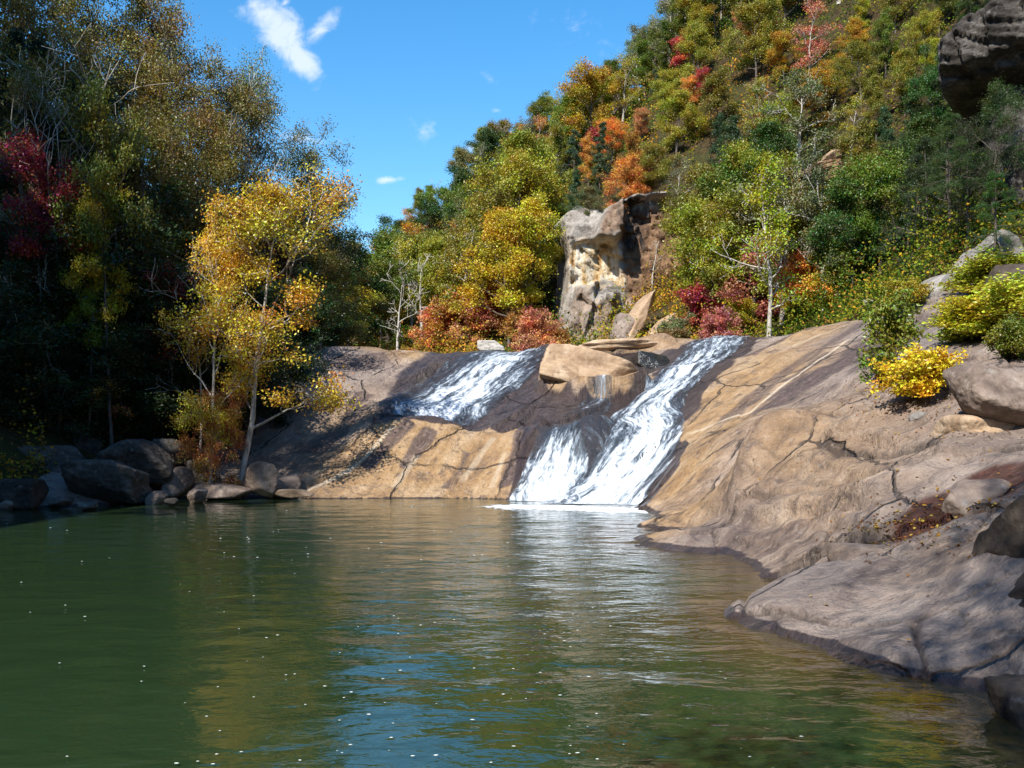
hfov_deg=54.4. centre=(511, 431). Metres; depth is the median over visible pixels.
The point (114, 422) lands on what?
young tree
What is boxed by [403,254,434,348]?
bare tree
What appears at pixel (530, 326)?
shrub
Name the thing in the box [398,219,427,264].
broadleaf tree
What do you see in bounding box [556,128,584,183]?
pine tree
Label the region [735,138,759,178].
broadleaf tree
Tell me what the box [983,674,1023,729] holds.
rock
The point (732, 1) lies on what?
broadleaf tree
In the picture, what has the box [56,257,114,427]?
young tree
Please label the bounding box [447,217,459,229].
broadleaf tree
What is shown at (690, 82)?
broadleaf tree
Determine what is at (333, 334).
broadleaf tree
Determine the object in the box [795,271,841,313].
shrub
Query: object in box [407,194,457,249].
broadleaf tree
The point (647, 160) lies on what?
broadleaf tree
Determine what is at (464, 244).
broadleaf tree
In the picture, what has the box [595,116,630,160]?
broadleaf tree
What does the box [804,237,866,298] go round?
shrub
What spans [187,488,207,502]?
stone
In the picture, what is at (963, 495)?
boulder
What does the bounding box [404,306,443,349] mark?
shrub
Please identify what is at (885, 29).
broadleaf tree
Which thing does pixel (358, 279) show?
broadleaf tree
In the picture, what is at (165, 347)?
hemlock tree
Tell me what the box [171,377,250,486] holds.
shrub
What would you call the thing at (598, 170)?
pine tree
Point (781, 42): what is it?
broadleaf tree
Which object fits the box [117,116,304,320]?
broadleaf tree
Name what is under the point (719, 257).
broadleaf tree
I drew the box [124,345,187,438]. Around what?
hemlock tree
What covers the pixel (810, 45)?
shrub
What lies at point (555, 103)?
broadleaf tree
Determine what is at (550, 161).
broadleaf tree
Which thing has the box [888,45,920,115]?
broadleaf tree
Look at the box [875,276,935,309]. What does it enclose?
bush
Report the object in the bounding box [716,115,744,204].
pine tree
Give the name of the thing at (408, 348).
shrub
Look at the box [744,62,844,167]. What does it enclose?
broadleaf tree
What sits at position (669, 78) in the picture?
broadleaf tree
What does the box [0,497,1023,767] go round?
water
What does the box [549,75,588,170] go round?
broadleaf tree
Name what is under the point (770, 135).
broadleaf tree
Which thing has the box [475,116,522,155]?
broadleaf tree
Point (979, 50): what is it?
overhanging cliff
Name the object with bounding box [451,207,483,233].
broadleaf tree
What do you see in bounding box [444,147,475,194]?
broadleaf tree
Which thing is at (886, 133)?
pine tree
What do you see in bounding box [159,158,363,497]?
sycamore tree
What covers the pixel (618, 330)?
tilted rock
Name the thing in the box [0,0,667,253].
sky
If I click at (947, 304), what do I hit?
bush
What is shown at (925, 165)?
hemlock tree
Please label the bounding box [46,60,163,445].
young tree
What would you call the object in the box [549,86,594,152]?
broadleaf tree
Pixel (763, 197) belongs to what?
broadleaf tree
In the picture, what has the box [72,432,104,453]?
stone
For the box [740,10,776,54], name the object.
shrub
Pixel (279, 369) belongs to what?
shrub
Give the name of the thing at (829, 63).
broadleaf tree
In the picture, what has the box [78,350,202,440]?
shrub
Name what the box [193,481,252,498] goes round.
rock
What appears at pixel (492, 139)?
broadleaf tree
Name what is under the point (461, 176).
broadleaf tree
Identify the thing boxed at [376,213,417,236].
broadleaf tree
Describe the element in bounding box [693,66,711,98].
broadleaf tree
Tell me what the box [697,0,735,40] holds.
broadleaf tree
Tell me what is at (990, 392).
boulder
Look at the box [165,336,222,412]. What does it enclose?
broadleaf tree
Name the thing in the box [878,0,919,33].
broadleaf tree
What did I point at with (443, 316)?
shrub
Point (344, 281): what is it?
broadleaf tree
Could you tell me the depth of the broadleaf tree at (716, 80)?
70.97 m
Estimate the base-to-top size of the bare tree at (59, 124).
12.797 m
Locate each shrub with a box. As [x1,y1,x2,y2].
[0,171,119,390]
[0,214,208,415]
[47,177,255,434]
[52,321,219,439]
[73,338,250,445]
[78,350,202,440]
[80,245,331,425]
[114,284,309,448]
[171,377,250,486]
[206,326,338,434]
[237,276,353,384]
[394,342,424,350]
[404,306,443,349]
[414,287,480,350]
[445,297,503,350]
[473,279,513,337]
[496,305,532,345]
[505,305,568,351]
[540,318,574,346]
[579,125,604,152]
[654,312,697,338]
[658,326,690,338]
[668,33,696,67]
[670,277,726,333]
[693,304,752,338]
[715,236,795,323]
[722,296,763,335]
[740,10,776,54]
[768,248,836,312]
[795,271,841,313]
[796,38,819,55]
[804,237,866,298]
[853,287,931,383]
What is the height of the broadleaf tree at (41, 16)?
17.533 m
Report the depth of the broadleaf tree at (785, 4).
74.58 m
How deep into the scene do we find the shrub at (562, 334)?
50.48 m
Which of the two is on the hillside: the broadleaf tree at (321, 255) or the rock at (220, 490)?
the broadleaf tree at (321, 255)
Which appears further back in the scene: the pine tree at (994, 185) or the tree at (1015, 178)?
the tree at (1015, 178)
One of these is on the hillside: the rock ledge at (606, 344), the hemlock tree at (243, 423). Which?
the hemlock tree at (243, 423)
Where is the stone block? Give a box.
[477,340,504,351]
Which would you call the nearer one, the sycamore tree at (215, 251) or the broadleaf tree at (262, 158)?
the sycamore tree at (215, 251)
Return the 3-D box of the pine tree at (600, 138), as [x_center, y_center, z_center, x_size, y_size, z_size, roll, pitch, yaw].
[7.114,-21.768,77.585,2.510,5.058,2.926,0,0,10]
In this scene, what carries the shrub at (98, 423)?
on the rock slope
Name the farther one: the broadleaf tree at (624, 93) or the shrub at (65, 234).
the broadleaf tree at (624, 93)
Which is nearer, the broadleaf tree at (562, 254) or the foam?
the foam
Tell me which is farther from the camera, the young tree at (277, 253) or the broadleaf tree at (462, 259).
the broadleaf tree at (462, 259)
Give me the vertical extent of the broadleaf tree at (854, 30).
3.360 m
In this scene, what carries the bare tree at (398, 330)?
on the hillside
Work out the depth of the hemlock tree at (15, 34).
35.88 m
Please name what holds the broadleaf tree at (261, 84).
on the hillside
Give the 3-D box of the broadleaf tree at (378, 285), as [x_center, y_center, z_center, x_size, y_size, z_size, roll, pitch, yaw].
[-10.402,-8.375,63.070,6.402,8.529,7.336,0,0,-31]
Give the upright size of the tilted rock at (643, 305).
3.574 m
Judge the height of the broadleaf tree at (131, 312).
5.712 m
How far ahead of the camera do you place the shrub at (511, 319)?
63.47 m
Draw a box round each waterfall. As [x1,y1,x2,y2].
[388,346,540,424]
[509,424,587,501]
[541,335,750,504]
[566,415,620,482]
[581,375,606,410]
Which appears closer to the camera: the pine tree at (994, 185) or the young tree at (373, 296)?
the pine tree at (994, 185)
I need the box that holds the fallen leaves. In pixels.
[275,351,1022,639]
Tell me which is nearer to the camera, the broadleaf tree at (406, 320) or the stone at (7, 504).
the stone at (7, 504)
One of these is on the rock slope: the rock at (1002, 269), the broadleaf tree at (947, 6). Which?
the rock at (1002, 269)
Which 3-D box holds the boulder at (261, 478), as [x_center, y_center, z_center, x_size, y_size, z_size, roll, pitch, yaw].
[-8.175,1.558,32.374,1.113,1.204,0.986,0,0,-17]
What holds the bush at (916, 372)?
on the rock slope
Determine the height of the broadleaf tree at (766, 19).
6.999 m
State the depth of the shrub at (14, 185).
33.51 m
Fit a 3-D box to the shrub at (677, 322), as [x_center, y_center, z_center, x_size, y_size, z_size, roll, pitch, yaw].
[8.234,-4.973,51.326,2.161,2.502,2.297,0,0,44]
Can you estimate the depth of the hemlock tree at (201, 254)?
39.87 m
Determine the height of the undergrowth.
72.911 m
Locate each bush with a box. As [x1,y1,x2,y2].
[866,339,972,399]
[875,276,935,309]
[919,294,1023,342]
[930,295,983,318]
[933,244,1023,295]
[953,268,1023,331]
[982,311,1023,359]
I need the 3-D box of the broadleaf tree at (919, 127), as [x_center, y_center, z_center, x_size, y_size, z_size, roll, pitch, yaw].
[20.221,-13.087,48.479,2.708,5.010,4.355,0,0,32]
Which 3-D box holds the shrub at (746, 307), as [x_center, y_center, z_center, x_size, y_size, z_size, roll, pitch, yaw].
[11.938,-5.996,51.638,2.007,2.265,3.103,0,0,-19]
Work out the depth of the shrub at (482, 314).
66.70 m
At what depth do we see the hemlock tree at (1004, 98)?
38.28 m
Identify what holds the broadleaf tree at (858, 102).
on the hillside
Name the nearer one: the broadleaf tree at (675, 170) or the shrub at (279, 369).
the shrub at (279, 369)
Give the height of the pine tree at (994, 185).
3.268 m
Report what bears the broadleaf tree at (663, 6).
on the hillside
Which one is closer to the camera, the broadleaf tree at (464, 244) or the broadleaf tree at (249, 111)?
the broadleaf tree at (249, 111)
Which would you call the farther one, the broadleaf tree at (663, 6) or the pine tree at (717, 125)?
the broadleaf tree at (663, 6)
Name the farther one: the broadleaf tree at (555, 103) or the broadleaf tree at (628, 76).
the broadleaf tree at (628, 76)
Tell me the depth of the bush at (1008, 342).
20.32 m
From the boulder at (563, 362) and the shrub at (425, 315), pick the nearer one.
the boulder at (563, 362)
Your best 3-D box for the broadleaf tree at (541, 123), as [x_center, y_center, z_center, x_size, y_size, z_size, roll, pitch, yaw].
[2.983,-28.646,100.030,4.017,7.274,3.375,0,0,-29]
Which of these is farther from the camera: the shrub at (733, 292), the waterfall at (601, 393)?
the shrub at (733, 292)
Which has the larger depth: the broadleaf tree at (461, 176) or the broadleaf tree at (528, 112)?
the broadleaf tree at (528, 112)
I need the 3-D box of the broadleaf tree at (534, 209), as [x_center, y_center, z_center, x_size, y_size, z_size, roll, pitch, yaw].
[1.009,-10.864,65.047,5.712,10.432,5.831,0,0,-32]
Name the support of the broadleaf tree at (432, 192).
on the hillside
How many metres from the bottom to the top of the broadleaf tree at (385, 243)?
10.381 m
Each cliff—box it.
[554,191,684,345]
[937,0,1023,222]
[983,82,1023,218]
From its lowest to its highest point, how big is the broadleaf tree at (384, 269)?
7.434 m
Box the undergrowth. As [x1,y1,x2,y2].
[0,0,1023,478]
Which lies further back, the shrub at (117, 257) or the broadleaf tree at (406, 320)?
the broadleaf tree at (406, 320)
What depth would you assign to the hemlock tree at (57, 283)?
33.89 m
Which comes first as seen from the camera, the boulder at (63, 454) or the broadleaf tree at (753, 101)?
the boulder at (63, 454)
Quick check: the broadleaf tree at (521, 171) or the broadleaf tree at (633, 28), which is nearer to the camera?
the broadleaf tree at (521, 171)
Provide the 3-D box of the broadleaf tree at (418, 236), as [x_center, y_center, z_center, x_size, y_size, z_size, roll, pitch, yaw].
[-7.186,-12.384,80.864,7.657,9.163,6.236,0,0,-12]
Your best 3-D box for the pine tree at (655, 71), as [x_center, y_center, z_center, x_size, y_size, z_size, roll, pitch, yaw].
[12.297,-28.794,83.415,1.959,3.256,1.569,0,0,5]
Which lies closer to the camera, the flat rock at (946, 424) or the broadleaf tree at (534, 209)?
the flat rock at (946, 424)
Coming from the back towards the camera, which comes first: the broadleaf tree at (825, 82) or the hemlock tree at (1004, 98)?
the broadleaf tree at (825, 82)
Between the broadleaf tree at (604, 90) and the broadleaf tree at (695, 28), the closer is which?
the broadleaf tree at (695, 28)
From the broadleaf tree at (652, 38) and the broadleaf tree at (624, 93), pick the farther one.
the broadleaf tree at (652, 38)
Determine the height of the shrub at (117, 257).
9.534 m
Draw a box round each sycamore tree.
[152,194,281,482]
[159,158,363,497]
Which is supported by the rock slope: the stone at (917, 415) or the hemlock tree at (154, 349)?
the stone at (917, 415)
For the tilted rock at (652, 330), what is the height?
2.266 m
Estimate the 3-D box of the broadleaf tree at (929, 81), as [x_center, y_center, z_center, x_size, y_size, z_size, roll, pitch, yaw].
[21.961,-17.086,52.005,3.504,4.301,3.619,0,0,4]
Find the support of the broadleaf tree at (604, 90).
on the hillside
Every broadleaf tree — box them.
[0,0,86,250]
[0,0,115,226]
[0,0,127,300]
[0,12,179,283]
[0,31,137,400]
[0,204,79,388]
[24,0,156,222]
[45,0,221,271]
[48,73,239,363]
[68,285,161,439]
[106,19,247,284]
[111,0,242,273]
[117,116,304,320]
[124,17,225,259]
[133,108,299,338]
[151,44,281,252]
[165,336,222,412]
[173,49,303,290]
[183,42,323,340]
[218,198,334,314]
[234,288,285,361]
[244,113,365,360]
[251,202,349,355]
[252,169,363,295]
[294,289,370,352]
[295,235,354,343]
[298,191,390,344]
[319,226,404,345]
[323,255,378,331]
[343,265,401,346]
[362,251,378,333]
[363,256,434,348]
[367,224,419,341]
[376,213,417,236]
[376,271,410,348]
[384,235,428,343]
[390,227,455,310]
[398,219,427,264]
[401,208,415,220]
[407,186,427,225]
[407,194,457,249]
[412,186,456,219]
[412,235,460,305]
[425,184,439,203]
[426,218,490,343]
[431,177,532,301]
[438,164,480,225]
[438,180,488,232]
[439,204,545,346]
[442,231,493,295]
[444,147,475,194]
[447,144,472,171]
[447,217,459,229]
[449,188,487,254]
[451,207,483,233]
[455,145,570,263]
[462,141,492,183]
[464,124,508,177]
[468,126,492,172]
[470,150,494,179]
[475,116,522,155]
[486,125,556,214]
[486,168,498,195]
[487,187,566,335]
[489,132,563,202]
[494,120,514,159]
[512,207,556,304]
[518,97,538,121]
[522,115,537,134]
[524,89,552,137]
[529,114,548,139]
[530,167,579,225]
[540,136,558,170]
[544,93,558,122]
[544,119,570,179]
[546,90,562,134]
[546,221,564,277]
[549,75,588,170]
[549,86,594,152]
[552,56,628,139]
[577,130,596,185]
[580,186,606,215]
[587,66,619,138]
[595,57,632,116]
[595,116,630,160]
[596,65,627,129]
[596,149,654,217]
[607,52,651,125]
[611,162,636,198]
[615,129,645,166]
[618,22,659,98]
[620,139,683,217]
[621,56,634,94]
[622,32,660,79]
[622,36,660,78]
[630,34,656,96]
[632,106,650,144]
[633,16,667,74]
[644,0,673,60]
[649,0,679,61]
[649,66,696,125]
[650,186,762,314]
[651,87,710,162]
[651,159,754,286]
[653,18,677,81]
[654,152,696,208]
[665,0,701,39]
[673,0,718,68]
[673,17,721,88]
[676,75,700,110]
[681,152,762,306]
[684,200,747,307]
[685,178,824,326]
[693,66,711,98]
[695,64,742,133]
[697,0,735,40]
[698,149,808,336]
[716,137,823,238]
[718,154,837,324]
[719,0,796,85]
[723,0,745,22]
[731,11,744,30]
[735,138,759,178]
[738,75,778,137]
[743,116,799,195]
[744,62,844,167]
[750,112,768,139]
[754,90,808,153]
[756,0,805,34]
[760,28,805,86]
[760,201,802,260]
[769,136,857,310]
[779,185,835,262]
[789,0,844,83]
[789,65,840,135]
[798,170,906,287]
[820,57,849,105]
[820,144,927,273]
[827,38,886,106]
[832,15,872,63]
[833,91,867,155]
[833,119,887,214]
[850,0,871,28]
[861,73,894,141]
[867,7,900,77]
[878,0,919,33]
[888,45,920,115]
[894,112,951,201]
[899,61,953,126]
[900,8,946,65]
[915,0,959,37]
[918,42,944,102]
[919,37,939,71]
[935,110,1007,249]
[953,0,983,22]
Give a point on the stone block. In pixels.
(486, 345)
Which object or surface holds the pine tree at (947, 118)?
on the hillside
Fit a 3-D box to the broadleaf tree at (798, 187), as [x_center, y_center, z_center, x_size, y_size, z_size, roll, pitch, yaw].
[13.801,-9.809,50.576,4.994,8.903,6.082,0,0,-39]
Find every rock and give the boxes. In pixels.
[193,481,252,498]
[275,489,314,497]
[609,313,634,338]
[627,290,655,337]
[643,313,677,336]
[921,274,947,295]
[930,414,1014,435]
[941,249,972,285]
[966,229,1023,261]
[972,495,1023,557]
[981,263,1023,292]
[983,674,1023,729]
[1008,573,1023,607]
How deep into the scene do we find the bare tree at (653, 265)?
63.83 m
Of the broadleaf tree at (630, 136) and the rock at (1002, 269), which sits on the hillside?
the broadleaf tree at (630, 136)
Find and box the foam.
[83,506,802,763]
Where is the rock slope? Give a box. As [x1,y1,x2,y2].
[0,286,1023,692]
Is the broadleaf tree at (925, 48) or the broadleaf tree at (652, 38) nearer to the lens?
the broadleaf tree at (925, 48)
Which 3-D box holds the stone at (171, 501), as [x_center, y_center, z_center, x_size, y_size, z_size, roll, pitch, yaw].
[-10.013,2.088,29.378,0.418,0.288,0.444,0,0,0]
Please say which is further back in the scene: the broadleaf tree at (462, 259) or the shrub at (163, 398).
the broadleaf tree at (462, 259)
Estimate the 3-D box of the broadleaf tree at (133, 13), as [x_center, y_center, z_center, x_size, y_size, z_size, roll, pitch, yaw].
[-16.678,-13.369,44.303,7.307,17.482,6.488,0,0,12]
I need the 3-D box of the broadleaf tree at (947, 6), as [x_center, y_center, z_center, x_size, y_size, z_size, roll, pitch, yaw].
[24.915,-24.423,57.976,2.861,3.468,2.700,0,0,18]
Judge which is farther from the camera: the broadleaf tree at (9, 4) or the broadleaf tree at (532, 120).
the broadleaf tree at (532, 120)
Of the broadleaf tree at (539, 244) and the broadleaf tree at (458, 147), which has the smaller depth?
the broadleaf tree at (539, 244)
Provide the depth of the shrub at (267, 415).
37.96 m
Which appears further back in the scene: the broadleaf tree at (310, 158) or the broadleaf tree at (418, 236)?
the broadleaf tree at (418, 236)
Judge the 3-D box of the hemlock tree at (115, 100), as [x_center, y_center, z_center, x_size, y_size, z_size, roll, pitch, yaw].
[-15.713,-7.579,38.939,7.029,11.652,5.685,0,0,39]
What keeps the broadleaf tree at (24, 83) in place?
on the hillside
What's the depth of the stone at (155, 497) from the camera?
29.98 m
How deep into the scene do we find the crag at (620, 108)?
88.20 m
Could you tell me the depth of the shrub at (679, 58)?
84.11 m
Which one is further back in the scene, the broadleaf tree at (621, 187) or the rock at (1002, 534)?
the broadleaf tree at (621, 187)
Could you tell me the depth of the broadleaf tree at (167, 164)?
36.80 m
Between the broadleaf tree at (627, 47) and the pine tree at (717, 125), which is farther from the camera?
the broadleaf tree at (627, 47)
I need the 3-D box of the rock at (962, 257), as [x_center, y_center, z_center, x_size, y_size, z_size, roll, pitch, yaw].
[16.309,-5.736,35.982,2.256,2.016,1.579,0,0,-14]
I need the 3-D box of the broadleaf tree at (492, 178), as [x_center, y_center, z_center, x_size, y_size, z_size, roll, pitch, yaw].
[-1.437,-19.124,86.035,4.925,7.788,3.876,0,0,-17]
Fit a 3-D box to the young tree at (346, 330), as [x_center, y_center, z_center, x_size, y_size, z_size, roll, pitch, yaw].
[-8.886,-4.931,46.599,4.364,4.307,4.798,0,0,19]
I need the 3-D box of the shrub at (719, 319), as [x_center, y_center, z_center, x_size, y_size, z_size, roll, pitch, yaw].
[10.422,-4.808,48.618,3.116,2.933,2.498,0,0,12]
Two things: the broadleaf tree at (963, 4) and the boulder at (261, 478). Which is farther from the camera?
the broadleaf tree at (963, 4)
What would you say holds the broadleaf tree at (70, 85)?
on the hillside
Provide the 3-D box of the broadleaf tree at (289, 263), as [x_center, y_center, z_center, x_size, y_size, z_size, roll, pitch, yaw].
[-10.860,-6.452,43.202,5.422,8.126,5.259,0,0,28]
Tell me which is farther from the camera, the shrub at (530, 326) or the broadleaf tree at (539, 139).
the broadleaf tree at (539, 139)
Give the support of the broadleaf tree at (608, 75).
on the hillside
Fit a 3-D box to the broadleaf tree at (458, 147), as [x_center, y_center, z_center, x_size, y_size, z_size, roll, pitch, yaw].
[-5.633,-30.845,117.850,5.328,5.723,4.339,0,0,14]
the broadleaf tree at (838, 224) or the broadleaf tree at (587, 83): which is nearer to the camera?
the broadleaf tree at (838, 224)
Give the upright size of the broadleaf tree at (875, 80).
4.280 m
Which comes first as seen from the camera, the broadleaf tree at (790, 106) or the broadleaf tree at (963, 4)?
the broadleaf tree at (963, 4)
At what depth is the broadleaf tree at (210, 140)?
42.02 m
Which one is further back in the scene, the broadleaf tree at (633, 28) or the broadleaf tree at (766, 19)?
the broadleaf tree at (633, 28)
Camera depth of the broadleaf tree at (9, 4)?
36.60 m
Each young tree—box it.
[0,118,91,429]
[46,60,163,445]
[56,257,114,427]
[60,162,138,431]
[89,351,167,441]
[129,258,201,426]
[259,240,302,360]
[283,278,370,353]
[288,283,384,345]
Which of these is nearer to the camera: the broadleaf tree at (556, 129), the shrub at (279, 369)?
the shrub at (279, 369)
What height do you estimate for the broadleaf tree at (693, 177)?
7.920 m
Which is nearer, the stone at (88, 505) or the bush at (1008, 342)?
the bush at (1008, 342)
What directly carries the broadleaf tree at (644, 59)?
on the hillside
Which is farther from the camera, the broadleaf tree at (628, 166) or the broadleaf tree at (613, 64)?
the broadleaf tree at (613, 64)
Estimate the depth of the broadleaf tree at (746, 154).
56.49 m
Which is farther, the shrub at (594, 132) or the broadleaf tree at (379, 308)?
the shrub at (594, 132)
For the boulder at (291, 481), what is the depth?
32.96 m
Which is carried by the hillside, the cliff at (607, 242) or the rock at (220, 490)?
the cliff at (607, 242)
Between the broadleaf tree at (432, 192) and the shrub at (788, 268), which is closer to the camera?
the shrub at (788, 268)
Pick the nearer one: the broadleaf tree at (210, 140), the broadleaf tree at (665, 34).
the broadleaf tree at (210, 140)
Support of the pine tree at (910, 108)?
on the hillside
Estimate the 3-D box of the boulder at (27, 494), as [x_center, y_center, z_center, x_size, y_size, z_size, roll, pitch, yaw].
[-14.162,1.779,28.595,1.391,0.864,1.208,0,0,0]
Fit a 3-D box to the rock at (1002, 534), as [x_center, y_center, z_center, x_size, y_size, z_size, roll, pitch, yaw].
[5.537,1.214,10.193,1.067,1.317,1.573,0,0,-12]
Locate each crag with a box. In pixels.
[611,92,626,114]
[746,149,844,188]
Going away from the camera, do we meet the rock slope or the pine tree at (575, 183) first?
the rock slope
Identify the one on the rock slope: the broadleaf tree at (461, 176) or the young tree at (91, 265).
the young tree at (91, 265)
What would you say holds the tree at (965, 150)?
on the hillside
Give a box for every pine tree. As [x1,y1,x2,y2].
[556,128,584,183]
[559,168,584,219]
[585,153,620,208]
[590,122,614,184]
[648,69,660,105]
[707,113,731,167]
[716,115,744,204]
[866,105,901,164]
[873,160,936,255]
[896,98,916,151]
[904,112,987,199]
[958,171,1023,268]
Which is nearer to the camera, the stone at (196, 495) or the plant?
the plant
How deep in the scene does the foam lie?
8.15 m
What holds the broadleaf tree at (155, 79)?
on the hillside
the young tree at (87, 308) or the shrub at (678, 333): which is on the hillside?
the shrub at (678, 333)
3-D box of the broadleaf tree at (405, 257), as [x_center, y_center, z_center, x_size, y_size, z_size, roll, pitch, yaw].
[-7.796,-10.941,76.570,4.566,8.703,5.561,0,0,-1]
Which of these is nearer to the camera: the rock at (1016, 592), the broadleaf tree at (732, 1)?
the rock at (1016, 592)
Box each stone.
[0,500,13,509]
[47,496,73,505]
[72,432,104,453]
[77,501,98,510]
[145,490,167,504]
[152,438,189,466]
[164,498,178,505]
[185,460,214,482]
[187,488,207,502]
[307,343,321,352]
[826,543,888,561]
[908,411,925,420]
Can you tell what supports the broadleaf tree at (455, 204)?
on the hillside
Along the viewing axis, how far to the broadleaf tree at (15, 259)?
32.83 m
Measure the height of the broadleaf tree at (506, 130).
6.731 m
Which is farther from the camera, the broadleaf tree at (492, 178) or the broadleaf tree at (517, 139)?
the broadleaf tree at (492, 178)
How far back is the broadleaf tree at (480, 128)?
116.19 m
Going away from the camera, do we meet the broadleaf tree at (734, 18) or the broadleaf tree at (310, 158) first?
the broadleaf tree at (310, 158)
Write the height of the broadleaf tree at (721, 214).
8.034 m
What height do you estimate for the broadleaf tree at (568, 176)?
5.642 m
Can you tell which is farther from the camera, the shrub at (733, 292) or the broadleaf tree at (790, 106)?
the broadleaf tree at (790, 106)
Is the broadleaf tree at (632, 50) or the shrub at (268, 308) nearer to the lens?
the shrub at (268, 308)
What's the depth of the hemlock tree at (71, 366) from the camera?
33.42 m
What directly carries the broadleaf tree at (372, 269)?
on the hillside
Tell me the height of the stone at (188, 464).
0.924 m
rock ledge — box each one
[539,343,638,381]
[579,338,657,350]
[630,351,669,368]
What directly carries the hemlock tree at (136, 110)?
on the hillside
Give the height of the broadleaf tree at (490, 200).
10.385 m
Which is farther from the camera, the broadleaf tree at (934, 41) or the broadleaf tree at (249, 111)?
the broadleaf tree at (934, 41)
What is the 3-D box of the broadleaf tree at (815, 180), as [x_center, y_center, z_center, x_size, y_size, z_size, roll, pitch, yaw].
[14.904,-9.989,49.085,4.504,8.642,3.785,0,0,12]
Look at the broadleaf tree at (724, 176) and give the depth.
56.48 m
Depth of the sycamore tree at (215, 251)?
32.54 m
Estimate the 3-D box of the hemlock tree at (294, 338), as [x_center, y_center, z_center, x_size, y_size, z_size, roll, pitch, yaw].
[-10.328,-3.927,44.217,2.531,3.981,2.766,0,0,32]
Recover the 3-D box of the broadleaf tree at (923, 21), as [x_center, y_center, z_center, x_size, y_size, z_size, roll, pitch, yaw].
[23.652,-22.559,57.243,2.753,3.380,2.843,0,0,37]
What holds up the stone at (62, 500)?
on the rock slope
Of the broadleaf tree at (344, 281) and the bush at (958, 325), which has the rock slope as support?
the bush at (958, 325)
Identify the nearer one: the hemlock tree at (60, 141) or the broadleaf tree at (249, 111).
the hemlock tree at (60, 141)
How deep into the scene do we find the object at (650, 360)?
41.86 m
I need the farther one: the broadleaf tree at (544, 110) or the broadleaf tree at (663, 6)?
the broadleaf tree at (544, 110)
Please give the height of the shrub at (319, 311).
4.464 m
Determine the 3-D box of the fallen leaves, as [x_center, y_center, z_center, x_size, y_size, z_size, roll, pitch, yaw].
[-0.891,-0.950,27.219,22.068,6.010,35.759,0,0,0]
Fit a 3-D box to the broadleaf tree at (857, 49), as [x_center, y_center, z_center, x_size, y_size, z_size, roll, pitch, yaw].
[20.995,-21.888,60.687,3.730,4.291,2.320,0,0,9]
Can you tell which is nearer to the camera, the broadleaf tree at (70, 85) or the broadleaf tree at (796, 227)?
the broadleaf tree at (70, 85)
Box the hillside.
[0,0,1023,478]
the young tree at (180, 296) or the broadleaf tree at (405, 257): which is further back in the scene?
the broadleaf tree at (405, 257)
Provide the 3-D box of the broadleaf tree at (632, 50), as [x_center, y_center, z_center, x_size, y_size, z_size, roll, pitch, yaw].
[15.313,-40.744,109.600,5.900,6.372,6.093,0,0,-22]
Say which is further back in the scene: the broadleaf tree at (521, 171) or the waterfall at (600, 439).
the broadleaf tree at (521, 171)
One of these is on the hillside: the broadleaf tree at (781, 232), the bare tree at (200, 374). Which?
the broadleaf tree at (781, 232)
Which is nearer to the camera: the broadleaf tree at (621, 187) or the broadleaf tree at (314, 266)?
the broadleaf tree at (314, 266)
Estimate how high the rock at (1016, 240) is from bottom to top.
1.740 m
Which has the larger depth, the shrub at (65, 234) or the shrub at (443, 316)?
the shrub at (443, 316)
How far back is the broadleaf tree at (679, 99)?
72.69 m
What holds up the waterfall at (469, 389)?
on the rock slope
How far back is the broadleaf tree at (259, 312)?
40.79 m
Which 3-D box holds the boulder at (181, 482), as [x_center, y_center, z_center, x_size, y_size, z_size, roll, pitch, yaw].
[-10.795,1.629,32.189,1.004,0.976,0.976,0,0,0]
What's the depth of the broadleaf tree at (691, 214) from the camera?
53.93 m
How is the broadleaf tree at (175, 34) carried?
on the hillside
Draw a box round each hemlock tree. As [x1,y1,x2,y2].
[0,23,102,333]
[0,68,138,387]
[0,256,135,454]
[2,173,160,408]
[81,88,199,318]
[110,30,198,272]
[117,281,223,437]
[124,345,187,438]
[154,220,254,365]
[205,285,286,430]
[268,311,305,364]
[878,136,960,279]
[895,112,983,245]
[952,77,1023,228]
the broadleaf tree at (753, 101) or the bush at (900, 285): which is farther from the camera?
the broadleaf tree at (753, 101)
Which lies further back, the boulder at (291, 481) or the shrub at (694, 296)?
the shrub at (694, 296)
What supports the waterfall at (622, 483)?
on the rock slope
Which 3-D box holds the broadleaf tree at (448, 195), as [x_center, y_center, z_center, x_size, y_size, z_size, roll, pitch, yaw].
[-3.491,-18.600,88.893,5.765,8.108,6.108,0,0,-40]
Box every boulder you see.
[0,478,48,509]
[18,445,85,472]
[60,459,151,503]
[95,439,175,483]
[161,467,194,496]
[243,461,278,497]
[266,382,314,404]
[274,472,300,497]
[941,478,1011,516]
[942,364,1023,424]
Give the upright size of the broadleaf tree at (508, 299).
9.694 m
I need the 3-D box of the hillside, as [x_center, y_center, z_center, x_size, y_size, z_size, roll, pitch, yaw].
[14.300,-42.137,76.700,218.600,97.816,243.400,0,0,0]
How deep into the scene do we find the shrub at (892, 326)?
24.34 m
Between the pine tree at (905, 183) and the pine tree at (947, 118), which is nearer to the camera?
the pine tree at (947, 118)
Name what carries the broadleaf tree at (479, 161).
on the hillside
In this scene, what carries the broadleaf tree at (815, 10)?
on the hillside
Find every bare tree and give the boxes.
[6,23,174,415]
[139,238,224,455]
[380,259,427,349]
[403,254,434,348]
[649,241,662,290]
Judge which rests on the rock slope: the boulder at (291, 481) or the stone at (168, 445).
the stone at (168, 445)
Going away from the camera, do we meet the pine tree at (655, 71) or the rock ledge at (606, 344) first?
the rock ledge at (606, 344)

